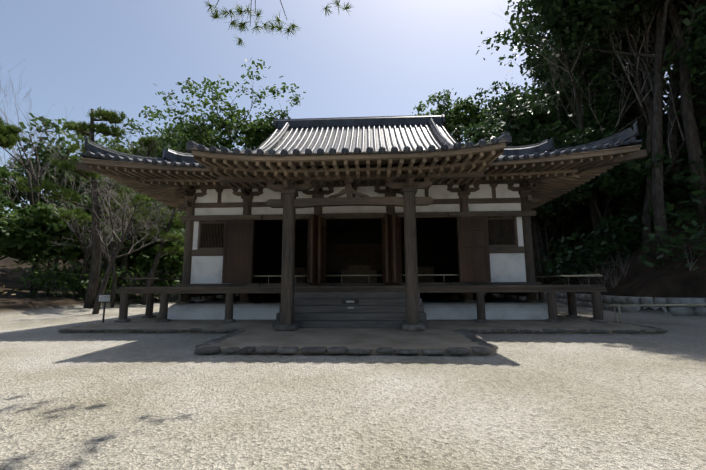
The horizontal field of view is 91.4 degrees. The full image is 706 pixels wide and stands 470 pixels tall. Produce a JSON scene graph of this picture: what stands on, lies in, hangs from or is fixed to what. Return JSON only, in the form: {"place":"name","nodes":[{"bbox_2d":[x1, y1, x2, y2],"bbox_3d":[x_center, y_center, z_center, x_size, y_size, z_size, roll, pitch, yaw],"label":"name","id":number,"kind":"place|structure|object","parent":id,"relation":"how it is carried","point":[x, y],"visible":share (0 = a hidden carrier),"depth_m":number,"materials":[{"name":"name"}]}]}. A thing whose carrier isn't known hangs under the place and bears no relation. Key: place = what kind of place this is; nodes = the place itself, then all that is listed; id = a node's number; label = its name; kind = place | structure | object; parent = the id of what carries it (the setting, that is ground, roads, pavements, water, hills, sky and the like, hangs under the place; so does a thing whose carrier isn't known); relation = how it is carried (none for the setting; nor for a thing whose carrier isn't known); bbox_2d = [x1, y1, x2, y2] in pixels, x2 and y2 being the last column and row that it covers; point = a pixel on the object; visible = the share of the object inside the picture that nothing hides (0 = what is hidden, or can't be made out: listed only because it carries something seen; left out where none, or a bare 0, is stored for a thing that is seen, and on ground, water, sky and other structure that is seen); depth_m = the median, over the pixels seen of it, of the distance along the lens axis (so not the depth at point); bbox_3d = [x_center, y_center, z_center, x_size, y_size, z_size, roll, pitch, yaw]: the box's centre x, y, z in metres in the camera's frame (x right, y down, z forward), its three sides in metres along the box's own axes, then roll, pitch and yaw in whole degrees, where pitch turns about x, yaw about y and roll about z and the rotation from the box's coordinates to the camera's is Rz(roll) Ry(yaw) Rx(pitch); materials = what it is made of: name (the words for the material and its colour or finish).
{"place":"outdoors","nodes":[
{"label":"outdoors","id":0,"kind":"place"},
{"bbox_2d":[0,0,689,216],"label":"sky","id":1,"kind":"structure","parent":0,"point":[381,57],"materials":[{"name":"blue"}]},
{"bbox_2d":[0,79,705,469],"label":"ground","id":2,"kind":"structure","parent":0,"point":[120,401],"depth_m":3.98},
{"bbox_2d":[102,301,105,322],"bbox_3d":[-8.159,2.470,11.302,0.040,0.900,0.035,-1,-8,3],"label":"sign post","id":3,"kind":"object","parent":2,"relation":"on","point":[104,311],"visible":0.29,"depth_m":11.29,"materials":[{"name":"wood"}]},
{"bbox_2d":[99,295,110,300],"bbox_3d":[-8.163,2.075,11.324,0.380,0.210,0.020,-1,-8,3],"label":"info sign","id":4,"kind":"object","parent":3,"relation":"on","point":[104,297],"visible":1,"depth_m":11.31,"materials":[{"name":"white wood"}]},
{"bbox_2d":[0,0,352,254],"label":"pine needles","id":5,"kind":"object","parent":2,"relation":"on","point":[9,137],"visible":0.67,"depth_m":18.76,"materials":[{"name":"green plant"}]},
{"bbox_2d":[0,59,490,304],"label":"broadleaf leaves","id":6,"kind":"object","parent":2,"relation":"on","point":[26,232],"visible":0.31,"depth_m":30.93,"materials":[{"name":"green plant"}]},
{"bbox_2d":[0,0,705,313],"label":"tree trunks","id":7,"kind":"object","parent":2,"relation":"on","point":[653,107],"visible":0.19,"depth_m":18.30,"materials":[{"name":"brown plant"}]},
{"bbox_2d":[0,0,705,303],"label":"bare trees","id":8,"kind":"object","parent":2,"relation":"on","point":[124,211],"visible":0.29,"depth_m":19.83,"materials":[{"name":"green plant"}]},
{"bbox_2d":[167,184,548,319],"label":"plaster wall","id":9,"kind":"structure","parent":2,"relation":"on","point":[507,267],"depth_m":12.34,"materials":[{"name":"white paint"}]},
{"bbox_2d":[118,177,603,324],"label":"wooden pillars","id":10,"kind":"structure","parent":9,"relation":"on","point":[288,196],"depth_m":10.85,"materials":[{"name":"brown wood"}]},
{"bbox_2d":[76,149,646,296],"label":"horizontal beams","id":11,"kind":"structure","parent":9,"relation":"on","point":[367,200],"depth_m":11.10,"materials":[{"name":"brown wood"}]},
{"bbox_2d":[222,213,490,282],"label":"doors","id":12,"kind":"structure","parent":11,"relation":"attached to","point":[474,253],"depth_m":11.92,"materials":[{"name":"brown wood"}]},
{"bbox_2d":[200,219,514,247],"bbox_3d":[0.045,-0.038,12.445,11.298,0.900,0.060,-1,-8,3],"label":"lattice window","id":13,"kind":"structure","parent":11,"relation":"attached to","point":[216,233],"depth_m":12.27,"materials":[{"name":"brown wood"}]},
{"bbox_2d":[90,150,630,184],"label":"eave boards","id":14,"kind":"object","parent":11,"relation":"on","point":[374,162],"visible":0.1,"depth_m":9.12,"materials":[{"name":"brown wood"}]},
{"bbox_2d":[81,140,641,211],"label":"eave rafters","id":15,"kind":"object","parent":11,"relation":"on","point":[493,155],"visible":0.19,"depth_m":10.07,"materials":[{"name":"brown wood"}]},
{"bbox_2d":[253,274,602,282],"bbox_3d":[2.073,1.640,12.921,11.295,0.287,4.460,-1,-8,3],"label":"railing","id":16,"kind":"object","parent":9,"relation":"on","point":[581,275],"visible":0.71,"depth_m":12.13,"materials":[{"name":"brown wood"}]},
{"bbox_2d":[59,313,664,354],"bbox_3d":[0.303,3.761,16.915,15.800,0.400,21.350,-1,-8,3],"label":"podium","id":17,"kind":"object","parent":2,"relation":"on","point":[438,334],"visible":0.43,"depth_m":8.70,"materials":[{"name":"stone"}]},
{"bbox_2d":[273,292,428,327],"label":"wooden stairs","id":18,"kind":"structure","parent":17,"relation":"on","point":[331,310],"depth_m":9.80,"materials":[{"name":"wood"}]},
{"bbox_2d":[342,300,358,303],"bbox_3d":[-0.082,1.958,10.128,0.540,0.120,0.026,-1,-8,3],"label":"label","id":19,"kind":"object","parent":18,"relation":"on","point":[355,301],"visible":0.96,"depth_m":10.12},
{"bbox_2d":[58,293,666,354],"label":"foundation stones","id":20,"kind":"object","parent":2,"relation":"on","point":[341,350],"visible":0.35,"depth_m":8.51,"materials":[{"name":"grey stone"}]},
{"bbox_2d":[449,0,705,282],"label":"evergreen leaves","id":21,"kind":"object","parent":2,"relation":"on","point":[566,20],"visible":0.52,"depth_m":20.18,"materials":[{"name":"green plant"}]},
{"bbox_2d":[608,303,705,321],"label":"bamboo fence","id":22,"kind":"object","parent":2,"relation":"on","point":[621,305],"visible":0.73,"depth_m":10.59,"materials":[{"name":"brown wood"}]},
{"bbox_2d":[326,243,381,271],"bbox_3d":[0.350,1.207,18.519,5.354,1.514,0.030,-1,-8,3],"label":"lattice screen","id":23,"kind":"object","parent":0,"point":[355,255],"visible":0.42,"depth_m":18.53,"materials":[{"name":"brown wood"}]},
{"bbox_2d":[202,218,513,282],"bbox_3d":[0.357,1.285,18.645,12.200,2.920,12.600,-1,-8,3],"label":"hall interior","id":24,"kind":"object","parent":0,"point":[437,244],"visible":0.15,"depth_m":18.48,"materials":[{"name":"black wood"}]},
{"bbox_2d":[84,112,638,162],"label":"roof ridges","id":25,"kind":"object","parent":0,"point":[169,155],"visible":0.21,"depth_m":14.91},
{"bbox_2d":[85,123,636,167],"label":"roof tiles","id":26,"kind":"object","parent":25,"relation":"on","point":[320,151],"visible":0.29,"depth_m":15.21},
{"bbox_2d":[80,124,642,190],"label":"roof tile rows","id":27,"kind":"object","parent":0,"point":[637,142],"visible":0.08,"depth_m":17.09,"materials":[{"name":"grey tile"}]},
{"bbox_2d":[294,265,433,282],"bbox_3d":[0.327,2.071,17.830,7.600,1.000,0.800,-1,-8,3],"label":"hall altar","id":28,"kind":"object","parent":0,"point":[359,270],"visible":0.54,"depth_m":17.46,"materials":[{"name":"brown wood"}]},
{"bbox_2d":[169,292,705,315],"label":"retaining walls","id":29,"kind":"structure","parent":0,"point":[583,300],"depth_m":13.74,"materials":[{"name":"grey stone"}]}
]}

